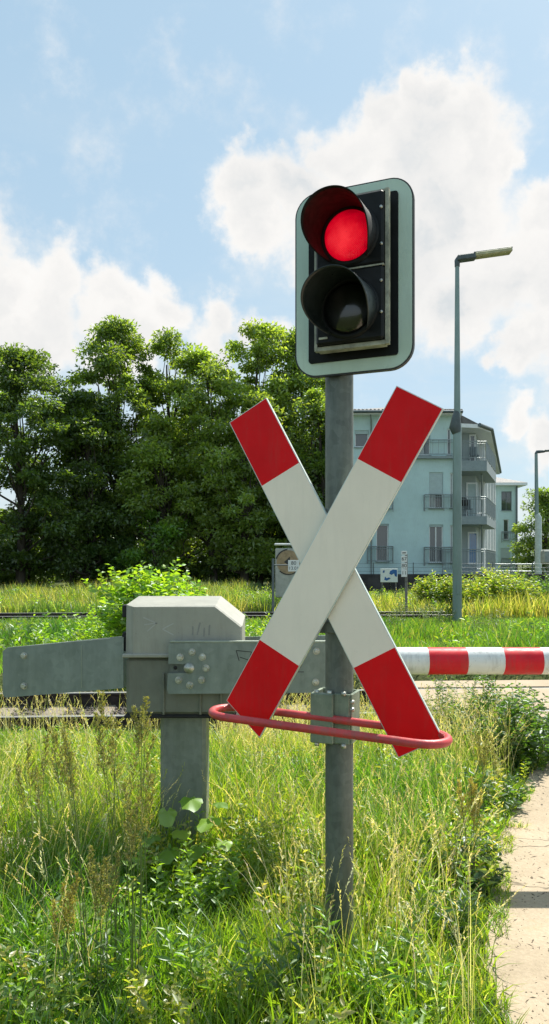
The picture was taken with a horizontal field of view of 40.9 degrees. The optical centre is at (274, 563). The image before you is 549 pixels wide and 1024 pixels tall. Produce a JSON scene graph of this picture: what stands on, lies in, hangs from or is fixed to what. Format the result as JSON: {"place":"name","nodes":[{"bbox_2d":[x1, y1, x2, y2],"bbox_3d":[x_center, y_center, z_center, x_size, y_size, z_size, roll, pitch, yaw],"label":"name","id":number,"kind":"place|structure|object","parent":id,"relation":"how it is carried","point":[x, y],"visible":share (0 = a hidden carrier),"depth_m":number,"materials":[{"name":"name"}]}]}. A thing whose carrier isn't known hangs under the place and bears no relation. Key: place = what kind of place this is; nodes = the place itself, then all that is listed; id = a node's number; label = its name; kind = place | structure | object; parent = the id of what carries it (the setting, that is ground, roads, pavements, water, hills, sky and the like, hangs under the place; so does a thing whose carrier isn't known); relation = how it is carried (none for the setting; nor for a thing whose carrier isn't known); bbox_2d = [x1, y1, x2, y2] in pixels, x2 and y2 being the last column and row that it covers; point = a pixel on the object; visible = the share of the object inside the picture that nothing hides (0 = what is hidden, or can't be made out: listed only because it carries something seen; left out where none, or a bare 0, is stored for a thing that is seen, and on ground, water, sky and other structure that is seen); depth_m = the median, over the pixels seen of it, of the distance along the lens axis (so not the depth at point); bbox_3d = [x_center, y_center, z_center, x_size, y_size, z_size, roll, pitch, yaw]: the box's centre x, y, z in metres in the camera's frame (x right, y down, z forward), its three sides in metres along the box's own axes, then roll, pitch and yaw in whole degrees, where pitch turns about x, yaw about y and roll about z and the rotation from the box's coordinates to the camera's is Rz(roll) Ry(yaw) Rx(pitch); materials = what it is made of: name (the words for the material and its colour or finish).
{"place":"outdoors","nodes":[
{"label":"outdoors","id":0,"kind":"place"},
{"bbox_2d":[0,576,548,618],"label":"meadow grass","id":1,"kind":"structure","parent":0,"point":[514,606],"depth_m":25.41,"materials":[{"name":"green plant"}]},
{"bbox_2d":[274,543,299,597],"bbox_3d":[0.494,0.244,26.250,1.000,1.922,0.580,0,0,0],"label":"signal cabinet","id":2,"kind":"object","parent":1,"relation":"on","point":[283,576],"visible":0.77,"depth_m":26.00,"materials":[{"name":"grey metal"}]},
{"bbox_2d":[0,611,548,674],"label":"lush grass","id":3,"kind":"structure","parent":0,"point":[402,633],"depth_m":16.21,"materials":[{"name":"green plant"}]},
{"bbox_2d":[0,565,548,1023],"bbox_3d":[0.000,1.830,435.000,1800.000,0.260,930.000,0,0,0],"label":"ground","id":4,"kind":"structure","parent":0,"point":[462,677],"depth_m":11.25,"materials":[{"name":"green plant"}]},
{"bbox_2d":[0,430,14,524],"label":"tree","id":5,"kind":"object","parent":4,"relation":"on","point":[5,486],"visible":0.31,"depth_m":44.86,"materials":[{"name":"green plant"}]},
{"bbox_2d":[0,836,31,855],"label":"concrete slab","id":6,"kind":"structure","parent":4,"relation":"on","point":[17,844],"depth_m":4.37,"materials":[{"name":"grey concrete"}]},
{"bbox_2d":[0,518,62,585],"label":"woodland bush","id":7,"kind":"object","parent":4,"relation":"on","point":[8,579],"visible":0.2,"depth_m":46.67,"materials":[{"name":"green plant"}]},
{"bbox_2d":[14,733,52,938],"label":"plume grass","id":8,"kind":"object","parent":4,"relation":"on","point":[18,774],"depth_m":3.21,"materials":[{"name":"plant"}]},
{"bbox_2d":[0,341,99,585],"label":"tree","id":9,"kind":"object","parent":4,"relation":"on","point":[25,558],"visible":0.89,"depth_m":42.59,"materials":[{"name":"green plant"}]},
{"bbox_2d":[49,871,81,997],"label":"plume grass","id":10,"kind":"object","parent":4,"relation":"on","point":[67,911],"depth_m":2.73,"materials":[{"name":"green plant"}]},
{"bbox_2d":[7,434,128,584],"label":"tree","id":11,"kind":"object","parent":4,"relation":"on","point":[51,488],"visible":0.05,"depth_m":51.82,"materials":[{"name":"green plant"}]},
{"bbox_2d":[48,719,88,979],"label":"plume grass","id":12,"kind":"object","parent":4,"relation":"on","point":[68,768],"depth_m":2.88,"materials":[{"name":"plant"}]},
{"bbox_2d":[40,901,113,938],"bbox_3d":[-0.892,1.621,3.299,0.343,0.162,0.229,0,0,-10],"label":"broadleaf plant","id":13,"kind":"object","parent":4,"relation":"on","point":[87,912],"visible":0.08,"depth_m":3.33,"materials":[{"name":"green plant"}]},
{"bbox_2d":[24,929,138,1021],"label":"leafy shoots","id":14,"kind":"object","parent":4,"relation":"on","point":[107,966],"visible":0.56,"depth_m":2.78,"materials":[{"name":"green plant"}]},
{"bbox_2d":[27,389,148,584],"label":"tree","id":15,"kind":"object","parent":4,"relation":"on","point":[65,564],"visible":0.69,"depth_m":43.71,"materials":[{"name":"green plant"}]},
{"bbox_2d":[72,593,120,639],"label":"bush","id":16,"kind":"object","parent":4,"relation":"on","point":[93,631],"visible":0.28,"depth_m":13.05,"materials":[{"name":"green plant"}]},
{"bbox_2d":[86,844,120,1014],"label":"plume grass","id":17,"kind":"object","parent":4,"relation":"on","point":[106,892],"depth_m":2.73,"materials":[{"name":"green plant"}]},
{"bbox_2d":[76,523,137,585],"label":"woodland bush","id":18,"kind":"object","parent":4,"relation":"on","point":[113,563],"visible":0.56,"depth_m":44.44,"materials":[{"name":"green plant"}]},
{"bbox_2d":[63,315,170,581],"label":"tree","id":19,"kind":"object","parent":4,"relation":"on","point":[110,359],"visible":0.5,"depth_m":45.99,"materials":[{"name":"green plant"}]},
{"bbox_2d":[92,712,157,979],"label":"plume grass","id":20,"kind":"object","parent":4,"relation":"on","point":[111,744],"depth_m":2.97,"materials":[{"name":"plant"}]},
{"bbox_2d":[97,690,153,972],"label":"plume grass","id":21,"kind":"object","parent":4,"relation":"on","point":[140,727],"depth_m":2.96,"materials":[{"name":"plant"}]},
{"bbox_2d":[0,502,270,581],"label":"wood","id":22,"kind":"object","parent":4,"relation":"on","point":[193,557],"depth_m":71.10,"materials":[{"name":"green plant"}]},
{"bbox_2d":[119,770,156,998],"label":"plume grass","id":23,"kind":"object","parent":4,"relation":"on","point":[132,838],"depth_m":2.78,"materials":[{"name":"plant"}]},
{"bbox_2d":[82,557,208,636],"bbox_3d":[-1.982,0.813,12.418,2.218,1.851,2.112,0,0,-33],"label":"bush","id":24,"kind":"object","parent":4,"relation":"on","point":[133,590],"visible":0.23,"depth_m":12.24,"materials":[{"name":"green plant"}]},
{"bbox_2d":[114,509,189,582],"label":"woodland bush","id":25,"kind":"object","parent":4,"relation":"on","point":[155,545],"visible":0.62,"depth_m":43.23,"materials":[{"name":"green plant"}]},
{"bbox_2d":[103,411,216,570],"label":"tree","id":26,"kind":"object","parent":4,"relation":"on","point":[155,425],"visible":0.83,"depth_m":44.36,"materials":[{"name":"green plant"}]},
{"bbox_2d":[125,515,203,581],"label":"woodland bush","id":27,"kind":"object","parent":4,"relation":"on","point":[195,571],"visible":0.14,"depth_m":50.10,"materials":[{"name":"green plant"}]},
{"bbox_2d":[127,326,206,580],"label":"tree","id":28,"kind":"object","parent":4,"relation":"on","point":[163,343],"visible":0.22,"depth_m":48.10,"materials":[{"name":"green plant"}]},
{"bbox_2d":[126,427,237,583],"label":"tree","id":29,"kind":"object","parent":4,"relation":"on","point":[204,549],"visible":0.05,"depth_m":53.97,"materials":[{"name":"green plant"}]},
{"bbox_2d":[142,796,232,875],"bbox_3d":[-0.464,1.481,3.925,0.482,0.442,0.237,0,0,0],"label":"broadleaf plant","id":30,"kind":"object","parent":4,"relation":"on","point":[167,818],"visible":0.73,"depth_m":3.92,"materials":[{"name":"green plant"}]},
{"bbox_2d":[153,922,255,1018],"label":"leafy shoots","id":31,"kind":"object","parent":4,"relation":"on","point":[196,953],"visible":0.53,"depth_m":2.79,"materials":[{"name":"green plant"}]},
{"bbox_2d":[153,343,259,584],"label":"tree","id":32,"kind":"object","parent":4,"relation":"on","point":[199,363],"visible":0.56,"depth_m":45.03,"materials":[{"name":"green plant"}]},
{"bbox_2d":[190,532,261,585],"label":"woodland bush","id":33,"kind":"object","parent":4,"relation":"on","point":[207,572],"visible":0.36,"depth_m":46.46,"materials":[{"name":"green plant"}]},
{"bbox_2d":[181,385,294,585],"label":"tree","id":34,"kind":"object","parent":4,"relation":"on","point":[245,524],"visible":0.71,"depth_m":44.12,"materials":[{"name":"green plant"}]},
{"bbox_2d":[199,317,312,585],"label":"tree","id":35,"kind":"object","parent":4,"relation":"on","point":[264,335],"visible":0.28,"depth_m":47.32,"materials":[{"name":"green plant"}]},
{"bbox_2d":[219,419,308,580],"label":"tree","id":36,"kind":"object","parent":4,"relation":"on","point":[253,571],"depth_m":54.66,"materials":[{"name":"green plant"}]},
{"bbox_2d":[0,700,532,1023],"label":"verge grass","id":37,"kind":"structure","parent":4,"relation":"on","point":[10,905],"depth_m":3.56,"materials":[{"name":"green plant"}]},
{"bbox_2d":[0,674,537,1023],"bbox_3d":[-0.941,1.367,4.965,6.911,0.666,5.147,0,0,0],"label":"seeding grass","id":38,"kind":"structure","parent":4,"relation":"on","point":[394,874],"depth_m":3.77,"materials":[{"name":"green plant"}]},
{"bbox_2d":[0,721,542,1023],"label":"ground cover","id":39,"kind":"object","parent":4,"relation":"on","point":[210,883],"visible":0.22,"depth_m":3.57,"materials":[{"name":"green plant"}]},
{"bbox_2d":[0,721,545,1023],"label":"verge undergrowth","id":40,"kind":"object","parent":4,"relation":"on","point":[490,976],"visible":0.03,"depth_m":3.18,"materials":[{"name":"green plant"}]},
{"bbox_2d":[0,688,548,745],"bbox_3d":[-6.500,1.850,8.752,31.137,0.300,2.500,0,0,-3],"label":"railway track","id":41,"kind":"structure","parent":4,"relation":"on","point":[85,699],"depth_m":9.57,"materials":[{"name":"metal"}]},
{"bbox_2d":[2,688,299,730],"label":"track weeds","id":42,"kind":"object","parent":41,"relation":"on","point":[74,709],"visible":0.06,"depth_m":9.47,"materials":[{"name":"green plant"}]},
{"bbox_2d":[415,680,548,720],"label":"crossing deck","id":43,"kind":"structure","parent":41,"relation":"on","point":[540,686],"depth_m":9.91,"materials":[{"name":"concrete"}]},
{"bbox_2d":[0,584,548,647],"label":"field herbs","id":44,"kind":"object","parent":4,"relation":"on","point":[36,632],"visible":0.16,"depth_m":14.84,"materials":[{"name":"green plant"}]},
{"bbox_2d":[3,596,548,853],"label":"level crossing barrier","id":45,"kind":"object","parent":4,"relation":"on","point":[180,662],"visible":0.84,"depth_m":4.24,"materials":[{"name":"grey metal"}]},
{"bbox_2d":[260,527,291,582],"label":"woodland bush","id":46,"kind":"object","parent":4,"relation":"on","point":[273,537],"visible":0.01,"depth_m":47.90,"materials":[{"name":"green plant"}]},
{"bbox_2d":[234,911,326,1013],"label":"leafy shoots","id":47,"kind":"object","parent":4,"relation":"on","point":[298,961],"visible":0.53,"depth_m":2.78,"materials":[{"name":"green plant"}]},
{"bbox_2d":[265,327,324,541],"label":"tree","id":48,"kind":"object","parent":4,"relation":"on","point":[291,367],"visible":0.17,"depth_m":47.96,"materials":[{"name":"green plant"}]},
{"bbox_2d":[290,386,324,507],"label":"tree","id":49,"kind":"object","parent":4,"relation":"on","point":[314,425],"visible":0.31,"depth_m":44.57,"materials":[{"name":"green plant"}]},
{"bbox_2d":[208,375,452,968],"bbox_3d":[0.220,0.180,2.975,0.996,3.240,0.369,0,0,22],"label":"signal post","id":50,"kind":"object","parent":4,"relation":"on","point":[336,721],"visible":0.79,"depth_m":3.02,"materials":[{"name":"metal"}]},
{"bbox_2d":[226,386,443,757],"bbox_3d":[0.254,0.032,3.048,0.909,1.453,0.202,0,0,22],"label":"crossbuck sign","id":51,"kind":"object","parent":50,"relation":"attached to","point":[330,546],"visible":0.99,"depth_m":2.95,"materials":[{"name":"metal"}]},
{"bbox_2d":[295,178,414,377],"bbox_3d":[0.263,-1.143,2.838,0.493,0.757,0.453,0,0,22],"label":"traffic light","id":52,"kind":"object","parent":50,"relation":"attached to","point":[354,279],"visible":1,"depth_m":2.86,"materials":[{"name":"metal"}]},
{"bbox_2d":[294,838,376,910],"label":"leafy shoots","id":53,"kind":"object","parent":4,"relation":"on","point":[322,879],"visible":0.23,"depth_m":3.56,"materials":[{"name":"green plant"}]},
{"bbox_2d":[288,893,400,1023],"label":"leafy shoots","id":54,"kind":"object","parent":4,"relation":"on","point":[300,932],"visible":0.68,"depth_m":2.78,"materials":[{"name":"green plant"}]},
{"bbox_2d":[209,680,531,777],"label":"seeding grass","id":55,"kind":"structure","parent":4,"relation":"on","point":[444,719],"depth_m":6.10,"materials":[{"name":"green plant"}]},
{"bbox_2d":[380,568,397,597],"bbox_3d":[4.665,1.000,30.023,0.700,1.600,0.085,0,0,0],"label":"notice board","id":56,"kind":"object","parent":4,"relation":"on","point":[388,574],"visible":0.81,"depth_m":29.98,"materials":[{"name":"blue paint"}]},
{"bbox_2d":[374,603,409,625],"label":"herb","id":57,"kind":"object","parent":4,"relation":"on","point":[389,616],"visible":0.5,"depth_m":20.16,"materials":[{"name":"green plant"}]},
{"bbox_2d":[391,595,431,614],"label":"herb","id":58,"kind":"object","parent":4,"relation":"on","point":[404,610],"visible":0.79,"depth_m":23.15,"materials":[{"name":"green plant"}]},
{"bbox_2d":[362,906,461,1013],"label":"leafy shoots","id":59,"kind":"object","parent":4,"relation":"on","point":[401,937],"visible":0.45,"depth_m":2.85,"materials":[{"name":"green plant"}]},
{"bbox_2d":[324,407,501,573],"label":"apartment building","id":60,"kind":"structure","parent":4,"relation":"on","point":[416,523],"depth_m":41.00,"materials":[{"name":"teal paint"}]},
{"bbox_2d":[354,430,368,447],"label":"window","id":61,"kind":"structure","parent":60,"relation":"in","point":[361,436],"depth_m":41.12,"materials":[{"name":"grey glass"}]},
{"bbox_2d":[375,524,389,561],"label":"window","id":62,"kind":"structure","parent":60,"relation":"in","point":[382,531],"depth_m":41.12,"materials":[{"name":"grey glass"}]},
{"bbox_2d":[418,435,431,455],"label":"window","id":63,"kind":"structure","parent":60,"relation":"in","point":[426,448],"depth_m":41.12,"materials":[{"name":"grey glass"}]},
{"bbox_2d":[428,472,442,508],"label":"window","id":64,"kind":"structure","parent":60,"relation":"in","point":[435,478],"depth_m":41.05,"materials":[{"name":"white paint"}]},
{"bbox_2d":[429,525,442,562],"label":"window","id":65,"kind":"structure","parent":60,"relation":"in","point":[435,531],"depth_m":41.12,"materials":[{"name":"grey glass"}]},
{"bbox_2d":[446,429,452,455],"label":"window","id":66,"kind":"structure","parent":60,"relation":"in","point":[448,430],"depth_m":41.10,"materials":[{"name":"grey glass"}]},
{"bbox_2d":[449,473,452,508],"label":"window","id":67,"kind":"structure","parent":60,"relation":"in","point":[451,474],"depth_m":41.10,"materials":[{"name":"glass"}]},
{"bbox_2d":[450,525,452,562],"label":"window","id":68,"kind":"structure","parent":60,"relation":"in","point":[451,526],"depth_m":41.10,"materials":[{"name":"grey glass"}]},
{"bbox_2d":[462,497,467,515],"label":"kettle grill","id":69,"kind":"object","parent":60,"relation":"on","point":[465,502],"visible":0.44,"depth_m":41.07,"materials":[{"name":"black metal"}]},
{"bbox_2d":[462,500,472,509],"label":"chair","id":70,"kind":"object","parent":60,"relation":"on","point":[470,508],"visible":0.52,"depth_m":41.80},
{"bbox_2d":[466,482,476,515],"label":"balcony door","id":71,"kind":"structure","parent":60,"relation":"in","point":[471,487],"depth_m":42.97,"materials":[{"name":"white paint"}]},
{"bbox_2d":[469,434,475,460],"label":"balcony door","id":72,"kind":"structure","parent":60,"relation":"in","point":[472,437],"depth_m":42.94,"materials":[{"name":"white paint"}]},
{"bbox_2d":[468,532,477,562],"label":"balcony door","id":73,"kind":"structure","parent":60,"relation":"in","point":[472,536],"depth_m":42.97,"materials":[{"name":"white paint"}]},
{"bbox_2d":[469,447,477,456],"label":"chair","id":74,"kind":"object","parent":60,"relation":"on","point":[471,451],"visible":0.61,"depth_m":42.20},
{"bbox_2d":[410,602,455,622],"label":"herb","id":75,"kind":"object","parent":4,"relation":"on","point":[438,616],"visible":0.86,"depth_m":20.88,"materials":[{"name":"green plant"}]},
{"bbox_2d":[409,570,471,605],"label":"shrub","id":76,"kind":"object","parent":4,"relation":"on","point":[427,586],"visible":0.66,"depth_m":26.70,"materials":[{"name":"green plant"}]},
{"bbox_2d":[401,878,486,942],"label":"leafy shoots","id":77,"kind":"object","parent":4,"relation":"on","point":[463,920],"visible":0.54,"depth_m":3.28,"materials":[{"name":"green plant"}]},
{"bbox_2d":[425,690,477,755],"bbox_3d":[1.421,1.407,6.524,0.873,0.588,0.787,0,0,-25],"label":"weed clump","id":78,"kind":"object","parent":4,"relation":"on","point":[445,708],"visible":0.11,"depth_m":6.42,"materials":[{"name":"green plant"}]},
{"bbox_2d":[356,563,548,592],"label":"wall","id":79,"kind":"structure","parent":4,"relation":"on","point":[372,581],"depth_m":37.88,"materials":[{"name":"grey concrete"}]},
{"bbox_2d":[404,817,510,892],"bbox_3d":[0.982,1.554,3.966,0.591,0.295,0.577,0,0,34],"label":"weed clump","id":80,"kind":"object","parent":4,"relation":"on","point":[480,874],"visible":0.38,"depth_m":3.85,"materials":[{"name":"green plant"}]},
{"bbox_2d":[423,674,502,717],"bbox_3d":[1.728,1.301,6.917,0.773,0.799,0.874,0,0,0],"label":"weed clump","id":81,"kind":"object","parent":4,"relation":"on","point":[449,695],"visible":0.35,"depth_m":6.83,"materials":[{"name":"green plant"}]},
{"bbox_2d":[456,776,483,876],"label":"plume grass","id":82,"kind":"object","parent":4,"relation":"on","point":[470,796],"depth_m":3.88,"materials":[{"name":"green plant"}]},
{"bbox_2d":[449,246,512,620],"bbox_3d":[5.926,-3.647,21.200,1.796,10.894,0.340,0,0,0],"label":"street lamp","id":83,"kind":"object","parent":4,"relation":"on","point":[455,427],"visible":0.98,"depth_m":21.11,"materials":[{"name":"grey metal"}]},
{"bbox_2d":[457,582,459,593],"bbox_3d":[5.258,0.700,21.060,0.100,0.350,0.020,0,0,0],"label":"service door","id":84,"kind":"structure","parent":83,"relation":"in","point":[458,583],"depth_m":21.05,"materials":[{"name":"grey metal"}]},
{"bbox_2d":[475,731,497,806],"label":"plume grass","id":85,"kind":"object","parent":4,"relation":"on","point":[484,750],"depth_m":4.98,"materials":[{"name":"plant"}]},
{"bbox_2d":[447,761,535,814],"bbox_3d":[1.481,1.550,5.085,0.650,0.304,0.653,0,0,0],"label":"weed clump","id":86,"kind":"object","parent":4,"relation":"on","point":[517,801],"visible":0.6,"depth_m":5.06,"materials":[{"name":"green plant"}]},
{"bbox_2d":[469,608,515,630],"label":"herb","id":87,"kind":"object","parent":4,"relation":"on","point":[491,623],"visible":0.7,"depth_m":18.02,"materials":[{"name":"green plant"}]},
{"bbox_2d":[441,674,548,769],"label":"weed clump","id":88,"kind":"object","parent":4,"relation":"on","point":[536,738],"visible":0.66,"depth_m":6.12,"materials":[{"name":"green plant"}]},
{"bbox_2d":[445,563,544,606],"bbox_3d":[7.615,0.846,25.482,3.269,1.748,3.399,0,0,0],"label":"shrub","id":89,"kind":"object","parent":4,"relation":"on","point":[495,583],"visible":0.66,"depth_m":24.70,"materials":[{"name":"green plant"}]},
{"bbox_2d":[489,564,533,573],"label":"metal railing","id":90,"kind":"object","parent":4,"relation":"on","point":[511,571],"visible":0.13,"depth_m":51.96,"materials":[{"name":"metal"}]},
{"bbox_2d":[507,487,548,573],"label":"tree","id":91,"kind":"object","parent":4,"relation":"on","point":[524,546],"visible":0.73,"depth_m":63.67,"materials":[{"name":"green plant"}]},
{"bbox_2d":[517,571,548,597],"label":"shrub","id":92,"kind":"object","parent":4,"relation":"on","point":[545,583],"visible":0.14,"depth_m":26.14,"materials":[{"name":"green plant"}]},
{"bbox_2d":[534,449,548,573],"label":"street lamp","id":93,"kind":"object","parent":4,"relation":"on","point":[538,532],"visible":0.87,"depth_m":57.84,"materials":[{"name":"metal"}]},
{"bbox_2d":[540,550,548,573],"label":"signal box","id":94,"kind":"object","parent":4,"relation":"on","point":[544,556],"visible":0.61,"depth_m":49.79,"materials":[{"name":"metal"}]},
{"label":"ballast bed","id":95,"kind":"structure","parent":4,"relation":"on","visible":0},
{"bbox_2d":[0,611,451,622],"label":"railway track","id":96,"kind":"structure","parent":95,"relation":"on","point":[83,615],"depth_m":23.43,"materials":[{"name":"metal"}]},
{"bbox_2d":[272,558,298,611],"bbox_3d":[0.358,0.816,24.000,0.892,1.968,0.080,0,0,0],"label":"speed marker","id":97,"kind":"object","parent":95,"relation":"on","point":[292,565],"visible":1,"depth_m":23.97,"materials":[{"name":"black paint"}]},
{"bbox_2d":[401,551,407,610],"bbox_3d":[4.345,0.691,24.556,0.226,2.218,0.107,0,0,-32],"label":"distance post","id":98,"kind":"object","parent":95,"relation":"on","point":[404,569],"visible":0.99,"depth_m":24.53,"materials":[{"name":"white metal"}]},
{"bbox_2d":[0,0,548,564],"label":"sky","id":99,"kind":"structure","parent":0,"point":[159,159],"materials":[{"name":"blue"}]},
{"bbox_2d":[496,477,527,573],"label":"apartment building","id":100,"kind":"structure","parent":0,"point":[506,504],"depth_m":70.00,"materials":[{"name":"white paint"}]},
{"bbox_2d":[501,548,509,565],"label":"window","id":101,"kind":"structure","parent":100,"relation":"in","point":[505,553],"depth_m":70.05,"materials":[{"name":"white paint"}]},
{"bbox_2d":[501,491,510,510],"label":"window","id":102,"kind":"structure","parent":100,"relation":"in","point":[505,495],"depth_m":70.12,"materials":[{"name":"grey glass"}]},
{"bbox_2d":[504,519,507,539],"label":"window","id":103,"kind":"structure","parent":100,"relation":"in","point":[505,520],"depth_m":70.12,"materials":[{"name":"black glass"}]},
{"bbox_2d":[485,759,548,1023],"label":"footpath","id":104,"kind":"structure","parent":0,"point":[529,960],"depth_m":3.51,"materials":[{"name":"concrete"}]},
{"bbox_2d":[482,751,547,938],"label":"joint grass","id":105,"kind":"structure","parent":104,"relation":"on","point":[511,839],"depth_m":3.77,"materials":[{"name":"green plant"}]},
{"bbox_2d":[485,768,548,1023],"bbox_3d":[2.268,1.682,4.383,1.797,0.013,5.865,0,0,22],"label":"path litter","id":106,"kind":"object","parent":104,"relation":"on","point":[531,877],"visible":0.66,"depth_m":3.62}
]}

